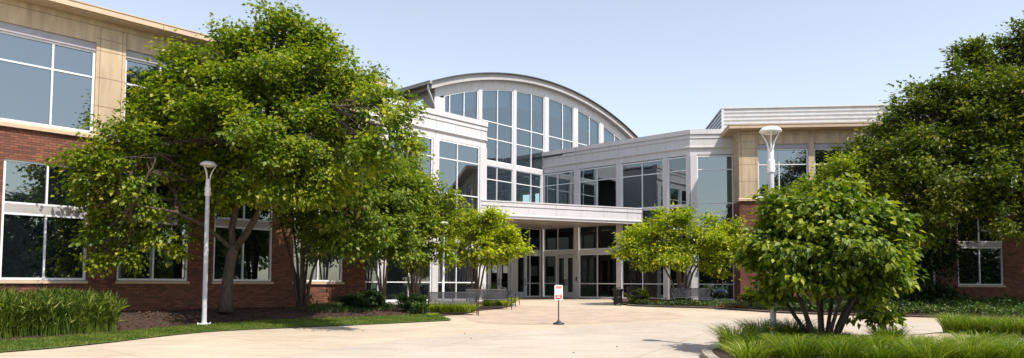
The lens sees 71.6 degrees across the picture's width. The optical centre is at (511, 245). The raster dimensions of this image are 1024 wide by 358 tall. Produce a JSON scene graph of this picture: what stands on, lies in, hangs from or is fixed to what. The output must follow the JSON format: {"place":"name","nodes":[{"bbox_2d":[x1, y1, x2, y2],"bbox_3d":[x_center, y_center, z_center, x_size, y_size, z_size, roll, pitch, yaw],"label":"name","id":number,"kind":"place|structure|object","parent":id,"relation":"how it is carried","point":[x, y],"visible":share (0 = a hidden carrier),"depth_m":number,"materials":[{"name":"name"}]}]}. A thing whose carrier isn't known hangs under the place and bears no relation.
{"place":"outdoors","nodes":[
{"label":"outdoors","id":0,"kind":"place"},
{"bbox_2d":[0,284,129,338],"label":"tall grass","id":1,"kind":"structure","parent":0,"point":[56,312],"depth_m":17.73,"materials":[{"name":"green plant"}]},
{"bbox_2d":[0,306,428,340],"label":"mulch bed","id":2,"kind":"object","parent":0,"point":[142,323],"visible":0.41,"depth_m":22.46,"materials":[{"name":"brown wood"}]},
{"bbox_2d":[197,161,216,324],"bbox_3d":[-9.060,-0.077,21.031,0.492,4.880,0.492,0,-3,0],"label":"street lamp","id":3,"kind":"object","parent":2,"relation":"on","point":[206,165],"visible":0.96,"depth_m":20.98,"materials":[{"name":"white metal"}]},
{"bbox_2d":[39,0,435,311],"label":"maple tree","id":4,"kind":"object","parent":2,"relation":"on","point":[237,86],"visible":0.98,"depth_m":20.88,"materials":[{"name":"green plant"}]},
{"bbox_2d":[266,146,401,308],"bbox_3d":[-6.350,-0.916,24.260,5.113,6.256,4.265,0,-3,0],"label":"dogwood tree","id":5,"kind":"object","parent":2,"relation":"on","point":[331,233],"visible":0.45,"depth_m":24.52,"materials":[{"name":"green plant"}]},
{"bbox_2d":[288,301,397,312],"bbox_3d":[-6.076,2.263,26.577,3.759,0.360,4.254,0,-3,0],"label":"ground cover","id":6,"kind":"object","parent":2,"relation":"on","point":[327,306],"visible":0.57,"depth_m":25.70,"materials":[{"name":"green plant"}]},
{"bbox_2d":[331,289,394,310],"bbox_3d":[-5.521,2.067,26.343,2.444,0.922,1.283,0,-3,0],"label":"clipped shrub","id":7,"kind":"object","parent":2,"relation":"on","point":[369,298],"visible":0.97,"depth_m":26.12,"materials":[{"name":"green plant"}]},
{"bbox_2d":[351,155,441,300],"bbox_3d":[-4.667,-0.661,27.328,3.770,5.820,3.051,-1,-3,26],"label":"dogwood tree","id":8,"kind":"object","parent":2,"relation":"on","point":[404,190],"visible":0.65,"depth_m":26.98,"materials":[{"name":"green plant"}]},
{"bbox_2d":[395,291,430,313],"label":"clipped shrub","id":9,"kind":"object","parent":2,"relation":"on","point":[404,301],"visible":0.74,"depth_m":26.39,"materials":[{"name":"green plant"}]},
{"bbox_2d":[411,300,429,314],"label":"leafy perennial","id":10,"kind":"object","parent":2,"relation":"on","point":[421,308],"visible":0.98,"depth_m":25.72,"materials":[{"name":"green plant"}]},
{"bbox_2d":[0,313,449,351],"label":"grass verge","id":11,"kind":"object","parent":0,"point":[214,330],"depth_m":19.89,"materials":[{"name":"plant"}]},
{"bbox_2d":[395,301,510,315],"bbox_3d":[-1.873,2.864,31.238,9.474,0.625,6.663,3,-4,-42],"label":"bench bed","id":12,"kind":"object","parent":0,"point":[483,307],"visible":0.22,"depth_m":29.37,"materials":[{"name":"brown soil"}]},
{"bbox_2d":[385,153,474,296],"bbox_3d":[-3.901,-0.920,28.780,4.787,6.327,3.352,0,-3,0],"label":"serviceberry tree","id":13,"kind":"object","parent":12,"relation":"on","point":[430,223],"visible":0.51,"depth_m":28.75,"materials":[{"name":"green plant"}]},
{"bbox_2d":[432,304,454,311],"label":"daylily clump","id":14,"kind":"object","parent":12,"relation":"on","point":[443,308],"visible":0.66,"depth_m":27.42,"materials":[{"name":"green plant"}]},
{"bbox_2d":[440,222,448,294],"bbox_3d":[-2.767,0.819,28.596,0.400,3.600,0.400,0,-3,0],"label":"slim lamp post","id":15,"kind":"object","parent":12,"relation":"on","point":[443,254],"visible":0.49,"depth_m":28.56,"materials":[{"name":"white metal"}]},
{"bbox_2d":[428,292,478,315],"bbox_3d":[-2.211,2.181,26.671,1.900,0.862,0.716,1,-3,-8],"label":"bench","id":16,"kind":"object","parent":12,"relation":"on","point":[448,299],"visible":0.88,"depth_m":26.91,"materials":[{"name":"grey metal"}]},
{"bbox_2d":[448,304,467,311],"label":"daylily clump","id":17,"kind":"object","parent":12,"relation":"on","point":[455,308],"visible":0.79,"depth_m":27.50,"materials":[{"name":"green plant"}]},
{"bbox_2d":[456,304,474,311],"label":"daylily clump","id":18,"kind":"object","parent":12,"relation":"on","point":[465,308],"visible":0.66,"depth_m":27.64,"materials":[{"name":"green plant"}]},
{"bbox_2d":[429,203,535,294],"bbox_3d":[-1.272,0.212,31.126,4.842,4.291,3.139,0,-3,0],"label":"serviceberry tree","id":19,"kind":"object","parent":12,"relation":"on","point":[507,242],"visible":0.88,"depth_m":31.17,"materials":[{"name":"green plant"}]},
{"bbox_2d":[465,289,511,309],"bbox_3d":[-0.992,2.285,30.120,1.900,0.862,0.716,1,-3,-20],"label":"bench","id":20,"kind":"object","parent":12,"relation":"on","point":[486,292],"visible":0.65,"depth_m":30.38,"materials":[{"name":"black paint"}]},
{"bbox_2d":[0,301,952,357],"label":"plaza pavement","id":21,"kind":"structure","parent":0,"point":[267,343],"depth_m":18.51,"materials":[{"name":"beige concrete"}]},
{"bbox_2d":[612,287,623,305],"bbox_3d":[5.038,2.414,33.771,0.560,0.870,0.560,0,-3,0],"label":"litter bin","id":22,"kind":"object","parent":21,"relation":"on","point":[617,296],"visible":1,"depth_m":33.60,"materials":[{"name":"black metal"}]},
{"bbox_2d":[670,288,712,305],"bbox_3d":[8.338,2.414,33.020,1.900,0.862,0.716,0,-3,4],"label":"bench","id":23,"kind":"object","parent":21,"relation":"on","point":[704,293],"visible":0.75,"depth_m":33.27,"materials":[{"name":"black paint"}]},
{"bbox_2d":[78,0,1023,202],"label":"sky","id":24,"kind":"structure","parent":0,"point":[658,66],"materials":[{"name":"blue"}]},
{"bbox_2d":[506,298,612,301],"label":"entrance pavement","id":25,"kind":"structure","parent":0,"point":[564,299],"depth_m":41.24,"materials":[{"name":"beige concrete"}]},
{"bbox_2d":[463,306,686,324],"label":"brick paving","id":26,"kind":"structure","parent":0,"point":[529,315],"depth_m":26.52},
{"bbox_2d":[553,285,563,324],"bbox_3d":[1.490,1.889,22.692,0.380,1.250,0.380,0,-3,0],"label":"notice sign","id":27,"kind":"object","parent":26,"relation":"on","point":[558,292],"visible":1,"depth_m":22.68,"materials":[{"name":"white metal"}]},
{"bbox_2d":[282,319,942,357],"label":"drive","id":28,"kind":"structure","parent":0,"point":[660,340],"depth_m":17.04,"materials":[{"name":"concrete"}]},
{"bbox_2d":[702,332,938,357],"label":"island kerb","id":29,"kind":"structure","parent":28,"relation":"on","point":[707,352],"depth_m":14.46,"materials":[{"name":"concrete"}]},
{"bbox_2d":[712,332,942,357],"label":"island bed","id":30,"kind":"object","parent":28,"relation":"on","point":[720,352],"visible":0.11,"depth_m":14.19,"materials":[{"name":"brown soil"}]},
{"bbox_2d":[696,321,772,349],"bbox_3d":[4.722,1.889,14.721,2.326,0.576,2.193,0,-3,0],"label":"grass tuft","id":31,"kind":"object","parent":30,"relation":"on","point":[727,334],"visible":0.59,"depth_m":14.67,"materials":[{"name":"green plant"}]},
{"bbox_2d":[688,338,799,357],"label":"grass tuft","id":32,"kind":"object","parent":30,"relation":"on","point":[751,351],"visible":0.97,"depth_m":12.75,"materials":[{"name":"green plant"}]},
{"bbox_2d":[719,333,797,350],"bbox_3d":[4.863,1.958,14.168,2.129,0.417,2.237,0,-3,0],"label":"grass tuft","id":33,"kind":"object","parent":30,"relation":"on","point":[736,338],"visible":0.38,"depth_m":14.01,"materials":[{"name":"green plant"}]},
{"bbox_2d":[725,318,792,338],"bbox_3d":[5.686,1.936,16.083,2.240,0.573,2.143,0,-3,0],"label":"grass tuft","id":34,"kind":"object","parent":30,"relation":"on","point":[753,322],"visible":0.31,"depth_m":15.99,"materials":[{"name":"green plant"}]},
{"bbox_2d":[759,126,781,334],"bbox_3d":[5.801,-0.238,15.837,0.492,4.880,0.492,0,-3,0],"label":"street lamp","id":35,"kind":"object","parent":30,"relation":"on","point":[770,131],"visible":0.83,"depth_m":15.85,"materials":[{"name":"white metal"}]},
{"bbox_2d":[741,331,818,356],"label":"grass tuft","id":36,"kind":"object","parent":30,"relation":"on","point":[775,353],"visible":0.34,"depth_m":13.71,"materials":[{"name":"green plant"}]},
{"bbox_2d":[761,317,817,336],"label":"grass tuft","id":37,"kind":"object","parent":30,"relation":"on","point":[782,328],"visible":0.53,"depth_m":15.38,"materials":[{"name":"plant"}]},
{"bbox_2d":[755,332,839,357],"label":"grass tuft","id":38,"kind":"object","parent":30,"relation":"on","point":[796,350],"visible":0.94,"depth_m":12.67,"materials":[{"name":"green plant"}]},
{"bbox_2d":[723,172,933,337],"bbox_3d":[6.722,0.305,15.046,4.471,3.810,3.450,3,-4,-44],"label":"round shrub","id":39,"kind":"object","parent":30,"relation":"on","point":[842,239],"visible":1,"depth_m":14.49,"materials":[{"name":"green plant"}]},
{"bbox_2d":[795,336,883,357],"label":"grass tuft","id":40,"kind":"object","parent":30,"relation":"on","point":[833,351],"visible":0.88,"depth_m":12.56,"materials":[{"name":"green plant"}]},
{"bbox_2d":[803,330,896,350],"bbox_3d":[6.505,1.923,13.764,2.137,0.474,1.997,-2,-4,34],"label":"grass tuft","id":41,"kind":"object","parent":30,"relation":"on","point":[853,338],"visible":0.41,"depth_m":13.68,"materials":[{"name":"green plant"}]},
{"bbox_2d":[825,333,904,355],"bbox_3d":[6.923,1.946,13.743,1.817,0.437,1.810,0,-3,0],"label":"grass tuft","id":42,"kind":"object","parent":30,"relation":"on","point":[882,343],"visible":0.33,"depth_m":13.57,"materials":[{"name":"green plant"}]},
{"bbox_2d":[864,324,913,344],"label":"grass tuft","id":43,"kind":"object","parent":30,"relation":"on","point":[889,330],"visible":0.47,"depth_m":14.44,"materials":[{"name":"green plant"}]},
{"bbox_2d":[841,340,937,357],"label":"grass tuft","id":44,"kind":"object","parent":30,"relation":"on","point":[873,352],"visible":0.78,"depth_m":12.45,"materials":[{"name":"green plant"}]},
{"bbox_2d":[855,332,946,356],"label":"grass tuft","id":45,"kind":"object","parent":30,"relation":"on","point":[910,335],"visible":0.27,"depth_m":13.91,"materials":[{"name":"green plant"}]},
{"bbox_2d":[876,335,988,357],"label":"grass tuft","id":46,"kind":"object","parent":30,"relation":"on","point":[931,350],"visible":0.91,"depth_m":12.45,"materials":[{"name":"green plant"}]},
{"bbox_2d":[902,334,984,356],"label":"grass tuft","id":47,"kind":"object","parent":30,"relation":"on","point":[917,339],"visible":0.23,"depth_m":13.54,"materials":[{"name":"green plant"}]},
{"bbox_2d":[927,333,1003,349],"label":"grass tuft","id":48,"kind":"object","parent":30,"relation":"on","point":[968,341],"visible":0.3,"depth_m":13.26,"materials":[{"name":"green plant"}]},
{"bbox_2d":[923,336,1018,357],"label":"grass tuft","id":49,"kind":"object","parent":30,"relation":"on","point":[977,352],"visible":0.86,"depth_m":12.42,"materials":[{"name":"green plant"}]},
{"bbox_2d":[931,329,1022,344],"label":"grass tuft","id":50,"kind":"object","parent":30,"relation":"on","point":[984,335],"visible":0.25,"depth_m":14.17,"materials":[{"name":"green plant"}]},
{"bbox_2d":[971,337,1023,357],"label":"grass tuft","id":51,"kind":"object","parent":30,"relation":"on","point":[1015,352],"visible":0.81,"depth_m":12.39,"materials":[{"name":"green plant"}]},
{"bbox_2d":[612,299,1023,320],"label":"bed","id":52,"kind":"object","parent":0,"point":[812,312],"visible":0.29,"depth_m":29.61,"materials":[{"name":"brown soil"}]},
{"bbox_2d":[624,287,648,303],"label":"hydrangea","id":53,"kind":"object","parent":52,"relation":"on","point":[643,294],"visible":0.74,"depth_m":34.66,"materials":[{"name":"green plant"}]},
{"bbox_2d":[626,287,650,304],"bbox_3d":[6.188,2.446,34.520,0.716,0.862,1.900,-1,-3,28],"label":"bench","id":54,"kind":"object","parent":52,"relation":"on","point":[629,289],"visible":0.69,"depth_m":34.04,"materials":[{"name":"black paint"}]},
{"bbox_2d":[605,199,752,302],"bbox_3d":[8.123,0.259,33.712,7.413,4.968,3.556,0,-3,0],"label":"serviceberry tree","id":55,"kind":"object","parent":52,"relation":"on","point":[718,239],"visible":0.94,"depth_m":33.56,"materials":[{"name":"green plant"}]},
{"bbox_2d":[635,297,751,306],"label":"ground cover","id":56,"kind":"object","parent":52,"relation":"on","point":[697,302],"visible":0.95,"depth_m":32.62,"materials":[{"name":"green plant"}]},
{"bbox_2d":[737,285,758,305],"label":"hydrangea","id":57,"kind":"object","parent":52,"relation":"on","point":[745,296],"visible":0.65,"depth_m":32.87,"materials":[{"name":"green plant"}]},
{"bbox_2d":[785,146,910,311],"bbox_3d":[13.540,-0.692,28.989,4.962,6.857,3.961,-1,-3,27],"label":"tree","id":58,"kind":"object","parent":52,"relation":"on","point":[836,169],"visible":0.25,"depth_m":28.76,"materials":[{"name":"green plant"}]},
{"bbox_2d":[752,293,1023,316],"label":"ground cover","id":59,"kind":"object","parent":52,"relation":"on","point":[1013,306],"visible":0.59,"depth_m":28.29,"materials":[{"name":"green plant"}]},
{"bbox_2d":[822,10,1023,257],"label":"locust tree","id":60,"kind":"object","parent":52,"relation":"on","point":[971,131],"visible":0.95,"depth_m":28.50,"materials":[{"name":"green plant"}]},
{"bbox_2d":[886,215,974,307],"bbox_3d":[17.672,0.774,31.290,5.516,4.864,4.120,-1,-3,15],"label":"dark understorey tree","id":61,"kind":"object","parent":52,"relation":"on","point":[929,262],"visible":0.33,"depth_m":30.69,"materials":[{"name":"green plant"}]},
{"bbox_2d":[871,333,1016,343],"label":"island paving","id":62,"kind":"structure","parent":0,"point":[934,334],"depth_m":18.06,"materials":[{"name":"concrete"}]},
{"bbox_2d":[929,312,982,332],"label":"grass tuft","id":63,"kind":"object","parent":62,"relation":"on","point":[946,324],"visible":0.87,"depth_m":18.78,"materials":[{"name":"green plant"}]},
{"bbox_2d":[941,316,994,334],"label":"grass tuft","id":64,"kind":"object","parent":62,"relation":"on","point":[971,326],"visible":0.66,"depth_m":18.36,"materials":[{"name":"green plant"}]},
{"bbox_2d":[959,314,1011,335],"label":"grass tuft","id":65,"kind":"object","parent":62,"relation":"on","point":[985,329],"visible":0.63,"depth_m":18.10,"materials":[{"name":"green plant"}]},
{"bbox_2d":[981,321,1023,337],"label":"grass tuft","id":66,"kind":"object","parent":62,"relation":"on","point":[999,329],"visible":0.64,"depth_m":17.61,"materials":[{"name":"green plant"}]},
{"bbox_2d":[986,314,1023,338],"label":"grass tuft","id":67,"kind":"object","parent":62,"relation":"on","point":[1019,328],"visible":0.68,"depth_m":17.46,"materials":[{"name":"green plant"}]},
{"bbox_3d":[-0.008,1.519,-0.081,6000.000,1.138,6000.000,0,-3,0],"label":"ground","id":68,"kind":"structure","parent":0,"visible":0},
{"bbox_2d":[0,0,388,310],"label":"brick office wing","id":69,"kind":"structure","parent":68,"relation":"on","point":[65,65],"depth_m":21.79,"materials":[{"name":"red brick"}]},
{"bbox_2d":[0,158,88,279],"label":"window","id":70,"kind":"structure","parent":69,"relation":"in","point":[32,220],"depth_m":20.84,"materials":[{"name":"black glass"}]},
{"bbox_2d":[0,30,94,132],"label":"window","id":71,"kind":"structure","parent":69,"relation":"in","point":[44,83],"depth_m":21.14,"materials":[{"name":"glass"}]},
{"bbox_2d":[117,172,189,280],"bbox_3d":[-11.732,-0.583,23.246,0.130,3.460,2.200,-3,-4,43],"label":"window","id":72,"kind":"structure","parent":69,"relation":"in","point":[157,270],"depth_m":23.33,"materials":[{"name":"black glass"}]},
{"bbox_2d":[124,58,270,143],"bbox_3d":[-10.666,-4.620,24.630,0.105,2.580,5.250,-3,-4,43],"label":"window","id":73,"kind":"structure","parent":69,"relation":"in","point":[135,66],"depth_m":23.04,"materials":[{"name":"glass"}]},
{"bbox_2d":[213,195,272,280],"bbox_3d":[-9.657,-0.453,25.493,0.130,3.460,2.200,-3,-4,43],"label":"window","id":74,"kind":"structure","parent":69,"relation":"in","point":[254,258],"depth_m":25.63,"materials":[{"name":"black glass"}]},
{"bbox_2d":[293,207,341,281],"bbox_3d":[-7.583,-0.323,27.739,0.130,3.460,2.200,-3,-4,43],"label":"window","id":75,"kind":"structure","parent":69,"relation":"in","point":[329,270],"depth_m":27.86,"materials":[{"name":"black glass"}]},
{"bbox_2d":[365,72,733,303],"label":"glass atrium","id":76,"kind":"object","parent":68,"relation":"on","point":[600,173],"visible":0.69,"depth_m":42.91,"materials":[{"name":"glass"},{"name":"white metal"},{"name":"white aluminium"}]},
{"bbox_2d":[365,251,378,292],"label":"window","id":77,"kind":"structure","parent":76,"relation":"in","point":[371,279],"depth_m":32.19,"materials":[{"name":"glass"}]},
{"bbox_2d":[386,245,430,300],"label":"window","id":78,"kind":"structure","parent":76,"relation":"in","point":[397,283],"depth_m":33.42,"materials":[{"name":"glass"}]},
{"bbox_2d":[387,131,432,237],"bbox_3d":[-4.917,-2.862,33.952,0.105,5.040,2.790,-3,-4,43],"label":"window","id":79,"kind":"structure","parent":76,"relation":"in","point":[430,140],"depth_m":34.84,"materials":[{"name":"grey glass"}]},
{"bbox_2d":[438,139,478,240],"bbox_3d":[-2.741,-2.726,36.310,0.105,5.040,2.870,-3,-4,43],"label":"window","id":80,"kind":"structure","parent":76,"relation":"in","point":[458,162],"depth_m":36.49,"materials":[{"name":"glass"}]},
{"bbox_2d":[438,247,478,295],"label":"window","id":81,"kind":"structure","parent":76,"relation":"in","point":[456,280],"depth_m":35.98,"materials":[{"name":"glass"}]},
{"bbox_2d":[443,90,477,118],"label":"window","id":82,"kind":"structure","parent":76,"relation":"in","point":[463,93],"depth_m":41.35,"materials":[{"name":"white metal"}]},
{"bbox_2d":[490,257,498,294],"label":"door","id":83,"kind":"structure","parent":76,"relation":"in","point":[494,277],"depth_m":42.81,"materials":[{"name":"metal"}]},
{"bbox_2d":[482,89,512,164],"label":"window","id":84,"kind":"structure","parent":76,"relation":"in","point":[496,90],"depth_m":43.47,"materials":[{"name":"white metal"}]},
{"bbox_2d":[487,165,512,200],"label":"window","id":85,"kind":"structure","parent":76,"relation":"in","point":[496,180],"depth_m":43.44,"materials":[{"name":"white metal"}]},
{"bbox_2d":[501,254,509,295],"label":"door","id":86,"kind":"structure","parent":76,"relation":"in","point":[505,277],"depth_m":43.57,"materials":[{"name":"metal"}]},
{"bbox_2d":[517,254,525,296],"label":"door","id":87,"kind":"structure","parent":76,"relation":"in","point":[521,281],"depth_m":44.57,"materials":[{"name":"metal"}]},
{"bbox_2d":[515,227,540,250],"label":"window","id":88,"kind":"structure","parent":76,"relation":"in","point":[535,234],"depth_m":45.48,"materials":[{"name":"black glass"}]},
{"bbox_2d":[516,171,540,202],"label":"window","id":89,"kind":"structure","parent":76,"relation":"in","point":[530,185],"depth_m":45.72,"materials":[{"name":"white metal"}]},
{"bbox_2d":[516,91,543,170],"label":"window","id":90,"kind":"structure","parent":76,"relation":"in","point":[530,94],"depth_m":45.74,"materials":[{"name":"white metal"}]},
{"bbox_2d":[525,254,540,296],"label":"window","id":91,"kind":"structure","parent":76,"relation":"in","point":[533,262],"depth_m":45.42,"materials":[{"name":"black glass"}]},
{"bbox_2d":[543,255,556,296],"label":"window","id":92,"kind":"structure","parent":76,"relation":"in","point":[550,261],"depth_m":45.77,"materials":[{"name":"black glass"}]},
{"bbox_2d":[544,171,573,203],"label":"window","id":93,"kind":"structure","parent":76,"relation":"in","point":[557,184],"depth_m":45.67,"materials":[{"name":"white metal"}]},
{"bbox_2d":[544,228,573,250],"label":"window","id":94,"kind":"structure","parent":76,"relation":"in","point":[560,239],"depth_m":45.42,"materials":[{"name":"black glass"}]},
{"bbox_2d":[549,98,572,148],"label":"window","id":95,"kind":"structure","parent":76,"relation":"in","point":[561,103],"depth_m":48.10,"materials":[{"name":"white metal"}]},
{"bbox_2d":[557,255,565,296],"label":"door","id":96,"kind":"structure","parent":76,"relation":"in","point":[561,259],"depth_m":45.15,"materials":[{"name":"metal"}]},
{"bbox_2d":[566,255,573,296],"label":"door","id":97,"kind":"structure","parent":76,"relation":"in","point":[569,258],"depth_m":44.70,"materials":[{"name":"metal"}]},
{"bbox_2d":[578,110,599,145],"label":"window","id":98,"kind":"structure","parent":76,"relation":"in","point":[589,117],"depth_m":50.33,"materials":[{"name":"white metal"}]},
{"bbox_2d":[579,165,615,205],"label":"window","id":99,"kind":"structure","parent":76,"relation":"in","point":[597,180],"depth_m":43.93,"materials":[{"name":"white metal"}]},
{"bbox_2d":[579,225,615,249],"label":"window","id":100,"kind":"structure","parent":76,"relation":"in","point":[597,237],"depth_m":43.41,"materials":[{"name":"black glass"}]},
{"bbox_2d":[579,253,616,297],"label":"window","id":101,"kind":"structure","parent":76,"relation":"in","point":[597,272],"depth_m":43.28,"materials":[{"name":"black glass"}]},
{"bbox_2d":[622,208,661,245],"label":"window","id":102,"kind":"structure","parent":76,"relation":"in","point":[646,212],"depth_m":41.20,"materials":[{"name":"black glass"}]},
{"bbox_2d":[622,159,662,207],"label":"window","id":103,"kind":"structure","parent":76,"relation":"in","point":[642,175],"depth_m":41.47,"materials":[{"name":"white metal"}]},
{"bbox_2d":[622,253,663,298],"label":"window","id":104,"kind":"structure","parent":76,"relation":"in","point":[654,282],"depth_m":41.14,"materials":[{"name":"black glass"}]},
{"bbox_2d":[668,156,686,205],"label":"window","id":105,"kind":"structure","parent":76,"relation":"in","point":[669,159],"depth_m":40.21,"materials":[{"name":"white metal"}]},
{"bbox_2d":[668,206,686,245],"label":"window","id":106,"kind":"structure","parent":76,"relation":"in","point":[670,208],"depth_m":39.79,"materials":[{"name":"grey glass"}]},
{"bbox_2d":[669,253,686,298],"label":"window","id":107,"kind":"structure","parent":76,"relation":"in","point":[673,275],"depth_m":39.81,"materials":[{"name":"black glass"}]},
{"bbox_2d":[697,155,733,299],"bbox_3d":[11.220,-1.003,39.128,1.970,7.980,0.105,0,-3,6],"label":"window","id":108,"kind":"structure","parent":76,"relation":"in","point":[714,172],"depth_m":39.21,"materials":[{"name":"glass"}]},
{"bbox_2d":[705,104,1023,300],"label":"brick office wing","id":109,"kind":"structure","parent":68,"relation":"on","point":[807,136],"depth_m":37.36,"materials":[{"name":"beige stone"}]},
{"bbox_2d":[758,149,807,197],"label":"window","id":110,"kind":"structure","parent":109,"relation":"in","point":[790,164],"depth_m":37.45,"materials":[{"name":"glass"}]},
{"bbox_2d":[814,148,859,181],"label":"window","id":111,"kind":"structure","parent":109,"relation":"in","point":[818,154],"depth_m":37.26,"materials":[{"name":"glass"}]},
{"bbox_2d":[957,218,1003,284],"bbox_3d":[23.826,0.287,36.196,2.180,3.460,0.130,0,-3,6],"label":"window","id":112,"kind":"structure","parent":109,"relation":"in","point":[987,267],"depth_m":36.16,"materials":[{"name":"glass"}]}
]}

